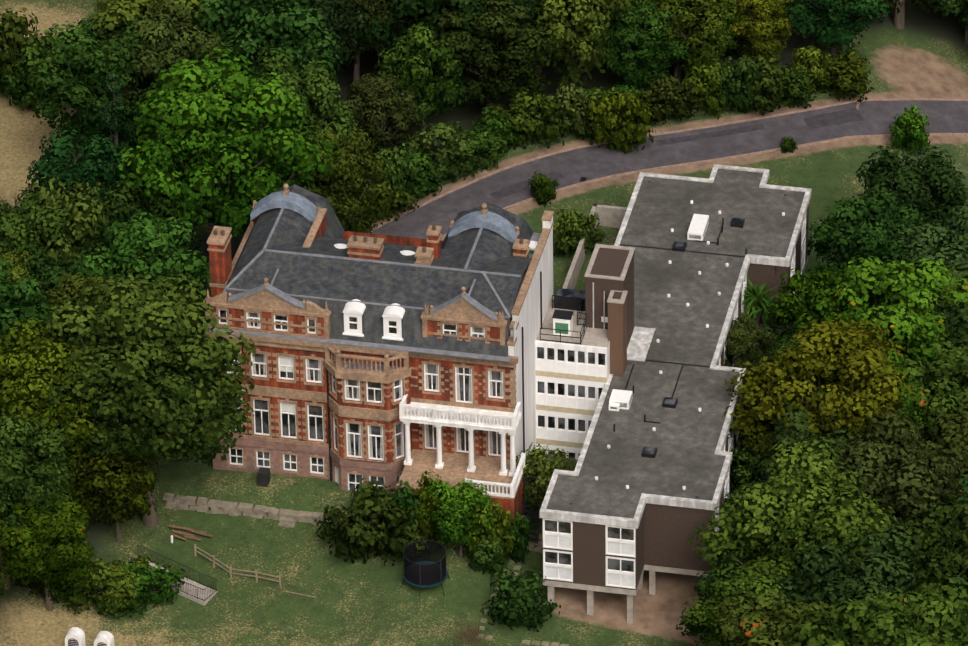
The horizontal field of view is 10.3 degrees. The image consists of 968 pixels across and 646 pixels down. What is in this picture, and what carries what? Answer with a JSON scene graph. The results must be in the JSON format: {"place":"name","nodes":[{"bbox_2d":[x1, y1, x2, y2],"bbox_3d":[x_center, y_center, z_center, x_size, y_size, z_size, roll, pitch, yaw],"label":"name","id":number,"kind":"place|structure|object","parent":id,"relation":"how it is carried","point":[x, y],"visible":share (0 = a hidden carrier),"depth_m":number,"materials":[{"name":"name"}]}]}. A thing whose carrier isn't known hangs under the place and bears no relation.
{"place":"outdoors","nodes":[
{"label":"outdoors","id":0,"kind":"place"},
{"bbox_2d":[0,0,967,645],"bbox_3d":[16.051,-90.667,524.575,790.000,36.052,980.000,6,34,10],"label":"ground","id":1,"kind":"structure","parent":0,"point":[372,600],"depth_m":363.02,"materials":[{"name":"green plant"}]},
{"bbox_2d":[0,246,44,334],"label":"tree","id":2,"kind":"object","parent":1,"relation":"on","point":[17,262],"visible":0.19,"depth_m":368.20,"materials":[{"name":"green plant"}]},
{"bbox_2d":[0,7,46,92],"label":"shrub","id":3,"kind":"object","parent":1,"relation":"on","point":[13,31],"visible":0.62,"depth_m":402.62,"materials":[{"name":"green plant"}]},
{"bbox_2d":[0,28,73,110],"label":"shrub","id":4,"kind":"object","parent":1,"relation":"on","point":[30,58],"visible":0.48,"depth_m":401.42,"materials":[{"name":"green plant"}]},
{"bbox_2d":[0,256,76,381],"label":"tree","id":5,"kind":"object","parent":1,"relation":"on","point":[17,301],"visible":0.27,"depth_m":361.30,"materials":[{"name":"green plant"}]},
{"bbox_2d":[0,408,78,589],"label":"tree","id":6,"kind":"object","parent":1,"relation":"on","point":[43,483],"visible":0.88,"depth_m":352.80,"materials":[{"name":"green plant"}]},
{"bbox_2d":[0,188,88,297],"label":"tree","id":7,"kind":"object","parent":1,"relation":"on","point":[14,231],"visible":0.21,"depth_m":370.88,"materials":[{"name":"green plant"}]},
{"bbox_2d":[0,488,96,610],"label":"tree","id":8,"kind":"object","parent":1,"relation":"on","point":[64,558],"visible":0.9,"depth_m":353.00,"materials":[{"name":"green plant"}]},
{"bbox_2d":[0,317,118,489],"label":"tree","id":9,"kind":"object","parent":1,"relation":"on","point":[43,353],"visible":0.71,"depth_m":355.26,"materials":[{"name":"green plant"}]},
{"bbox_2d":[13,243,112,343],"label":"tree","id":10,"kind":"object","parent":1,"relation":"on","point":[54,273],"visible":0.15,"depth_m":369.14,"materials":[{"name":"green plant"}]},
{"bbox_2d":[14,128,136,271],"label":"tree","id":11,"kind":"object","parent":1,"relation":"on","point":[100,170],"visible":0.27,"depth_m":375.33,"materials":[{"name":"green plant"}]},
{"bbox_2d":[65,627,85,645],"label":"arched vent shaft","id":12,"kind":"object","parent":1,"relation":"on","point":[75,636],"visible":1,"depth_m":353.70,"materials":[{"name":"white paint"}]},
{"bbox_2d":[25,175,129,275],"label":"tree","id":13,"kind":"object","parent":1,"relation":"on","point":[79,220],"visible":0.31,"depth_m":371.69,"materials":[{"name":"green plant"}]},
{"bbox_2d":[40,272,130,426],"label":"tree","id":14,"kind":"object","parent":1,"relation":"on","point":[71,286],"visible":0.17,"depth_m":364.65,"materials":[{"name":"green plant"}]},
{"bbox_2d":[27,12,164,158],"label":"tree","id":15,"kind":"object","parent":1,"relation":"on","point":[83,93],"visible":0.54,"depth_m":389.41,"materials":[{"name":"green plant"}]},
{"bbox_2d":[62,557,145,619],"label":"shrub","id":16,"kind":"object","parent":1,"relation":"on","point":[97,583],"visible":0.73,"depth_m":356.65,"materials":[{"name":"green plant"}]},
{"bbox_2d":[66,439,158,540],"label":"tree","id":17,"kind":"object","parent":1,"relation":"on","point":[117,477],"visible":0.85,"depth_m":359.49,"materials":[{"name":"green plant"}]},
{"bbox_2d":[94,73,136,179],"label":"tree","id":18,"kind":"object","parent":1,"relation":"on","point":[117,127],"visible":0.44,"depth_m":387.60,"materials":[{"name":"green plant"}]},
{"bbox_2d":[103,558,152,612],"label":"shrub","id":19,"kind":"object","parent":1,"relation":"on","point":[122,599],"visible":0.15,"depth_m":357.09,"materials":[{"name":"green plant"}]},
{"bbox_2d":[64,211,210,340],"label":"tree","id":20,"kind":"object","parent":1,"relation":"on","point":[137,247],"visible":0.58,"depth_m":367.61,"materials":[{"name":"green plant"}]},
{"bbox_2d":[66,177,209,280],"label":"tree","id":21,"kind":"object","parent":1,"relation":"on","point":[125,204],"visible":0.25,"depth_m":372.59,"materials":[{"name":"green plant"}]},
{"bbox_2d":[31,268,255,527],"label":"tree","id":22,"kind":"object","parent":1,"relation":"on","point":[152,401],"visible":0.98,"depth_m":354.60,"materials":[{"name":"green plant"}]},
{"bbox_2d":[118,555,187,617],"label":"shrub","id":23,"kind":"object","parent":1,"relation":"on","point":[158,575],"visible":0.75,"depth_m":357.49,"materials":[{"name":"green plant"}]},
{"bbox_2d":[74,0,248,88],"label":"tree","id":24,"kind":"object","parent":1,"relation":"on","point":[117,13],"visible":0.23,"depth_m":389.82,"materials":[{"name":"green plant"}]},
{"bbox_2d":[109,0,229,151],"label":"tree","id":25,"kind":"object","parent":1,"relation":"on","point":[185,37],"visible":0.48,"depth_m":387.83,"materials":[{"name":"green plant"}]},
{"bbox_2d":[125,544,217,605],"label":"garden steps","id":26,"kind":"structure","parent":1,"relation":"on","point":[200,593],"depth_m":358.97,"materials":[{"name":"concrete"}]},
{"bbox_2d":[169,524,211,542],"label":"picnic table","id":27,"kind":"object","parent":1,"relation":"on","point":[191,536],"visible":0.94,"depth_m":362.85,"materials":[{"name":"brown wood"}]},
{"bbox_2d":[111,43,338,238],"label":"tree","id":28,"kind":"object","parent":1,"relation":"on","point":[201,137],"visible":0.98,"depth_m":371.40,"materials":[{"name":"green plant"}]},
{"bbox_2d":[194,544,315,597],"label":"timber fence","id":29,"kind":"object","parent":1,"relation":"on","point":[256,572],"visible":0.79,"depth_m":359.22,"materials":[{"name":"brown wood"}]},
{"bbox_2d":[191,0,342,173],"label":"tree","id":30,"kind":"object","parent":1,"relation":"on","point":[277,21],"visible":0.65,"depth_m":388.05,"materials":[{"name":"green plant"}]},
{"bbox_2d":[163,493,396,531],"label":"rubble retaining wall","id":31,"kind":"structure","parent":1,"relation":"on","point":[287,517],"depth_m":363.92,"materials":[{"name":"stone"}]},
{"bbox_2d":[250,46,360,200],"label":"tree","id":32,"kind":"object","parent":1,"relation":"on","point":[317,90],"visible":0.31,"depth_m":384.95,"materials":[{"name":"green plant"}]},
{"bbox_2d":[258,0,376,71],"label":"tree","id":33,"kind":"object","parent":1,"relation":"on","point":[352,23],"visible":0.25,"depth_m":395.66,"materials":[{"name":"green plant"}]},
{"bbox_2d":[291,127,396,233],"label":"tree","id":34,"kind":"object","parent":1,"relation":"on","point":[349,176],"visible":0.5,"depth_m":380.47,"materials":[{"name":"green plant"}]},
{"bbox_2d":[316,478,416,565],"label":"shrub","id":35,"kind":"object","parent":1,"relation":"on","point":[357,538],"visible":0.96,"depth_m":358.47,"materials":[{"name":"green plant"}]},
{"bbox_2d":[325,0,414,86],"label":"tree","id":36,"kind":"object","parent":1,"relation":"on","point":[375,7],"visible":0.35,"depth_m":399.64,"materials":[{"name":"green plant"}]},
{"bbox_2d":[200,183,553,537],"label":"mansion","id":37,"kind":"structure","parent":1,"relation":"on","point":[388,360],"depth_m":360.70,"materials":[{"name":"brick"}]},
{"bbox_2d":[338,73,427,159],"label":"tree","id":38,"kind":"object","parent":1,"relation":"on","point":[379,102],"visible":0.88,"depth_m":393.40,"materials":[{"name":"green plant"}]},
{"bbox_2d":[360,179,419,228],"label":"shrub","id":39,"kind":"object","parent":1,"relation":"on","point":[402,198],"visible":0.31,"depth_m":391.65,"materials":[{"name":"green plant"}]},
{"bbox_2d":[373,143,421,207],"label":"shrub","id":40,"kind":"object","parent":1,"relation":"on","point":[398,174],"visible":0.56,"depth_m":392.28,"materials":[{"name":"green plant"}]},
{"bbox_2d":[379,480,431,540],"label":"shrub","id":41,"kind":"object","parent":1,"relation":"on","point":[403,494],"visible":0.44,"depth_m":358.84,"materials":[{"name":"green plant"}]},
{"bbox_2d":[391,518,439,555],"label":"shrub","id":42,"kind":"object","parent":1,"relation":"on","point":[412,531],"visible":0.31,"depth_m":358.29,"materials":[{"name":"green plant"}]},
{"bbox_2d":[373,21,466,134],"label":"tree","id":43,"kind":"object","parent":1,"relation":"on","point":[433,91],"visible":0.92,"depth_m":395.71,"materials":[{"name":"green plant"}]},
{"bbox_2d":[397,147,445,199],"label":"shrub","id":44,"kind":"object","parent":1,"relation":"on","point":[425,183],"visible":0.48,"depth_m":393.99,"materials":[{"name":"green plant"}]},
{"bbox_2d":[357,0,489,105],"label":"tree","id":45,"kind":"object","parent":1,"relation":"on","point":[428,8],"visible":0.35,"depth_m":396.92,"materials":[{"name":"green plant"}]},
{"bbox_2d":[401,539,449,596],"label":"trampoline","id":46,"kind":"object","parent":1,"relation":"on","point":[424,570],"visible":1,"depth_m":356.48,"materials":[{"name":"fabric"}]},
{"bbox_2d":[402,469,454,541],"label":"shrub","id":47,"kind":"object","parent":1,"relation":"on","point":[431,504],"visible":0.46,"depth_m":358.32,"materials":[{"name":"green plant"}]},
{"bbox_2d":[399,119,470,183],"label":"shrub","id":48,"kind":"object","parent":1,"relation":"on","point":[446,135],"visible":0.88,"depth_m":394.91,"materials":[{"name":"green plant"}]},
{"bbox_2d":[418,478,498,557],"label":"tree","id":49,"kind":"object","parent":1,"relation":"on","point":[457,507],"visible":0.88,"depth_m":356.84,"materials":[{"name":"green plant"}]},
{"bbox_2d":[446,128,507,179],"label":"shrub","id":50,"kind":"object","parent":1,"relation":"on","point":[472,159],"visible":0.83,"depth_m":396.19,"materials":[{"name":"green plant"}]},
{"bbox_2d":[416,0,554,116],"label":"tree","id":51,"kind":"object","parent":1,"relation":"on","point":[518,40],"visible":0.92,"depth_m":395.88,"materials":[{"name":"green plant"}]},
{"bbox_2d":[465,535,509,578],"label":"shrub","id":52,"kind":"object","parent":1,"relation":"on","point":[484,560],"visible":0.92,"depth_m":357.88,"materials":[{"name":"green plant"}]},
{"bbox_2d":[461,496,517,561],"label":"shrub","id":53,"kind":"object","parent":1,"relation":"on","point":[503,525],"visible":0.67,"depth_m":357.94,"materials":[{"name":"green plant"}]},
{"bbox_2d":[471,103,521,154],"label":"shrub","id":54,"kind":"object","parent":1,"relation":"on","point":[487,125],"visible":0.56,"depth_m":397.79,"materials":[{"name":"green plant"}]},
{"bbox_2d":[498,511,534,563],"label":"shrub","id":55,"kind":"object","parent":1,"relation":"on","point":[522,528],"visible":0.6,"depth_m":358.87,"materials":[{"name":"green plant"}]},
{"bbox_2d":[480,567,560,631],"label":"shrub","id":56,"kind":"object","parent":1,"relation":"on","point":[511,604],"visible":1,"depth_m":354.40,"materials":[{"name":"green plant"}]},
{"bbox_2d":[483,88,568,149],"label":"shrub","id":57,"kind":"object","parent":1,"relation":"on","point":[533,125],"visible":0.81,"depth_m":397.92,"materials":[{"name":"green plant"}]},
{"bbox_2d":[522,442,548,543],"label":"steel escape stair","id":58,"kind":"object","parent":1,"relation":"on","point":[532,517],"visible":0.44,"depth_m":361.45,"materials":[{"name":"metal"}]},
{"bbox_2d":[527,170,559,206],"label":"shrub","id":59,"kind":"object","parent":1,"relation":"on","point":[543,191],"visible":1,"depth_m":392.89,"materials":[{"name":"green plant"}]},
{"bbox_2d":[516,442,575,519],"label":"bush","id":60,"kind":"object","parent":1,"relation":"on","point":[534,497],"visible":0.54,"depth_m":360.94,"materials":[{"name":"green plant"}]},
{"bbox_2d":[498,0,602,74],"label":"tree","id":61,"kind":"object","parent":1,"relation":"on","point":[531,4],"visible":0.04,"depth_m":398.97,"materials":[{"name":"green plant"}]},
{"bbox_2d":[544,80,600,139],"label":"shrub","id":62,"kind":"object","parent":1,"relation":"on","point":[572,112],"visible":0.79,"depth_m":399.27,"materials":[{"name":"green plant"}]},
{"bbox_2d":[525,0,634,90],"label":"tree","id":63,"kind":"object","parent":1,"relation":"on","point":[587,20],"visible":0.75,"depth_m":397.63,"materials":[{"name":"green plant"}]},
{"bbox_2d":[553,206,607,257],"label":"shrub","id":64,"kind":"object","parent":1,"relation":"on","point":[572,225],"visible":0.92,"depth_m":387.17,"materials":[{"name":"green plant"}]},
{"bbox_2d":[535,244,634,459],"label":"link block","id":65,"kind":"structure","parent":1,"relation":"on","point":[582,340],"depth_m":365.92,"materials":[{"name":"white paint"}]},
{"bbox_2d":[584,87,655,153],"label":"shrub","id":66,"kind":"object","parent":1,"relation":"on","point":[625,133],"visible":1,"depth_m":398.32,"materials":[{"name":"green plant"}]},
{"bbox_2d":[601,0,690,91],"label":"tree","id":67,"kind":"object","parent":1,"relation":"on","point":[639,58],"visible":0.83,"depth_m":401.94,"materials":[{"name":"green plant"}]},
{"bbox_2d":[638,73,706,125],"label":"shrub","id":68,"kind":"object","parent":1,"relation":"on","point":[671,97],"visible":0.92,"depth_m":402.25,"materials":[{"name":"green plant"}]},
{"bbox_2d":[540,164,811,623],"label":"extension","id":69,"kind":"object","parent":1,"relation":"on","point":[636,492],"visible":0.75,"depth_m":365.26,"materials":[{"name":"concrete"}]},
{"bbox_2d":[630,0,728,84],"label":"tree","id":70,"kind":"object","parent":1,"relation":"on","point":[709,25],"visible":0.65,"depth_m":402.49,"materials":[{"name":"green plant"}]},
{"bbox_2d":[682,58,734,119],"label":"shrub","id":71,"kind":"object","parent":1,"relation":"on","point":[710,98],"visible":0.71,"depth_m":403.05,"materials":[{"name":"green plant"}]},
{"bbox_2d":[682,0,757,63],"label":"tree","id":72,"kind":"object","parent":1,"relation":"on","point":[731,42],"visible":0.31,"depth_m":405.32,"materials":[{"name":"green plant"}]},
{"bbox_2d":[676,557,765,642],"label":"bush","id":73,"kind":"object","parent":1,"relation":"on","point":[721,571],"visible":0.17,"depth_m":350.69,"materials":[{"name":"green plant"}]},
{"bbox_2d":[708,56,765,113],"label":"shrub","id":74,"kind":"object","parent":1,"relation":"on","point":[734,88],"visible":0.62,"depth_m":403.19,"materials":[{"name":"green plant"}]},
{"bbox_2d":[681,557,802,645],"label":"tree","id":75,"kind":"object","parent":1,"relation":"on","point":[700,613],"visible":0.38,"depth_m":348.27,"materials":[{"name":"green plant"}]},
{"bbox_2d":[729,431,772,495],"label":"bush","id":76,"kind":"object","parent":1,"relation":"on","point":[742,475],"visible":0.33,"depth_m":362.42,"materials":[{"name":"green plant"}]},
{"bbox_2d":[724,312,779,394],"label":"bush","id":77,"kind":"object","parent":1,"relation":"on","point":[752,342],"visible":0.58,"depth_m":371.87,"materials":[{"name":"green plant"}]},
{"bbox_2d":[742,277,779,329],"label":"palm","id":78,"kind":"object","parent":1,"relation":"on","point":[756,301],"visible":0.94,"depth_m":378.42,"materials":[{"name":"green plant"}]},
{"bbox_2d":[727,0,796,71],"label":"tree","id":79,"kind":"object","parent":1,"relation":"on","point":[766,31],"visible":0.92,"depth_m":404.80,"materials":[{"name":"green plant"}]},
{"bbox_2d":[734,51,796,115],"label":"shrub","id":80,"kind":"object","parent":1,"relation":"on","point":[773,94],"visible":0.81,"depth_m":403.54,"materials":[{"name":"green plant"}]},
{"bbox_2d":[711,588,860,645],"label":"tree","id":81,"kind":"object","parent":1,"relation":"on","point":[753,624],"visible":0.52,"depth_m":345.51,"materials":[{"name":"green plant"}]},
{"bbox_2d":[686,434,901,598],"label":"tree","id":82,"kind":"object","parent":1,"relation":"on","point":[787,498],"visible":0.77,"depth_m":348.96,"materials":[{"name":"green plant"}]},
{"bbox_2d":[775,62,816,108],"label":"shrub","id":83,"kind":"object","parent":1,"relation":"on","point":[798,91],"visible":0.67,"depth_m":404.29,"materials":[{"name":"green plant"}]},
{"bbox_2d":[764,266,846,346],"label":"tree","id":84,"kind":"object","parent":1,"relation":"on","point":[787,310],"visible":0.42,"depth_m":374.65,"materials":[{"name":"green plant"}]},
{"bbox_2d":[790,45,836,94],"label":"shrub","id":85,"kind":"object","parent":1,"relation":"on","point":[811,56],"visible":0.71,"depth_m":405.48,"materials":[{"name":"green plant"}]},
{"bbox_2d":[751,399,878,494],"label":"tree","id":86,"kind":"object","parent":1,"relation":"on","point":[786,435],"visible":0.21,"depth_m":359.06,"materials":[{"name":"green plant"}]},
{"bbox_2d":[722,314,914,459],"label":"tree","id":87,"kind":"object","parent":1,"relation":"on","point":[849,356],"visible":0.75,"depth_m":359.97,"materials":[{"name":"green plant"}]},
{"bbox_2d":[778,0,889,57],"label":"tree","id":88,"kind":"object","parent":1,"relation":"on","point":[836,17],"visible":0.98,"depth_m":405.84,"materials":[{"name":"green plant"}]},
{"bbox_2d":[808,47,874,101],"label":"shrub","id":89,"kind":"object","parent":1,"relation":"on","point":[852,74],"visible":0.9,"depth_m":405.56,"materials":[{"name":"green plant"}]},
{"bbox_2d":[766,522,941,630],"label":"tree","id":90,"kind":"object","parent":1,"relation":"on","point":[830,578],"visible":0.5,"depth_m":345.89,"materials":[{"name":"green plant"}]},
{"bbox_2d":[803,189,925,315],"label":"tree","id":91,"kind":"object","parent":1,"relation":"on","point":[849,229],"visible":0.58,"depth_m":377.99,"materials":[{"name":"green plant"}]},
{"bbox_2d":[783,575,967,645],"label":"tree","id":92,"kind":"object","parent":1,"relation":"on","point":[939,611],"visible":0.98,"depth_m":340.76,"materials":[{"name":"green plant"}]},
{"bbox_2d":[812,348,938,434],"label":"tree","id":93,"kind":"object","parent":1,"relation":"on","point":[919,414],"visible":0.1,"depth_m":362.89,"materials":[{"name":"green plant"}]},
{"bbox_2d":[806,408,967,583],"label":"tree","id":94,"kind":"object","parent":1,"relation":"on","point":[919,476],"visible":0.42,"depth_m":352.52,"materials":[{"name":"green plant"}]},
{"bbox_2d":[810,253,967,395],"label":"tree","id":95,"kind":"object","parent":1,"relation":"on","point":[902,288],"visible":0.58,"depth_m":368.10,"materials":[{"name":"green plant"}]},
{"bbox_2d":[875,0,941,28],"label":"tree","id":96,"kind":"object","parent":1,"relation":"on","point":[899,16],"visible":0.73,"depth_m":412.52,"materials":[{"name":"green plant"}]},
{"bbox_2d":[889,103,931,155],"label":"shrub","id":97,"kind":"object","parent":1,"relation":"on","point":[912,124],"visible":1,"depth_m":401.36,"materials":[{"name":"green plant"}]},
{"bbox_2d":[855,142,967,258],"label":"tree","id":98,"kind":"object","parent":1,"relation":"on","point":[934,180],"visible":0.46,"depth_m":383.44,"materials":[{"name":"green plant"}]},
{"bbox_2d":[877,206,967,300],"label":"tree","id":99,"kind":"object","parent":1,"relation":"on","point":[953,236],"visible":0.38,"depth_m":376.94,"materials":[{"name":"green plant"}]},
{"bbox_2d":[890,494,967,642],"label":"tree","id":100,"kind":"object","parent":1,"relation":"on","point":[939,561],"visible":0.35,"depth_m":348.49,"materials":[{"name":"green plant"}]},
{"bbox_2d":[892,337,967,477],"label":"tree","id":101,"kind":"object","parent":1,"relation":"on","point":[938,377],"visible":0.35,"depth_m":363.46,"materials":[{"name":"green plant"}]},
{"bbox_2d":[893,401,967,505],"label":"tree","id":102,"kind":"object","parent":1,"relation":"on","point":[951,430],"visible":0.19,"depth_m":358.55,"materials":[{"name":"green plant"}]},
{"bbox_2d":[899,260,967,405],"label":"tree","id":103,"kind":"object","parent":1,"relation":"on","point":[960,313],"visible":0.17,"depth_m":368.65,"materials":[{"name":"green plant"}]},
{"bbox_2d":[933,0,967,44],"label":"tree","id":104,"kind":"object","parent":1,"relation":"on","point":[961,6],"visible":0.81,"depth_m":412.92,"materials":[{"name":"green plant"}]},
{"bbox_2d":[476,532,568,645],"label":"flagstone path","id":105,"kind":"structure","parent":0,"point":[518,567],"depth_m":357.31,"materials":[{"name":"grey stone"}]},
{"bbox_2d":[372,100,967,238],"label":"road","id":106,"kind":"structure","parent":0,"point":[505,188],"depth_m":400.51,"materials":[{"name":"grey asphalt"}]},
{"bbox_2d":[368,98,967,238],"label":"road kerbs","id":107,"kind":"structure","parent":106,"relation":"on","point":[689,163],"depth_m":400.22,"materials":[{"name":"stone"}]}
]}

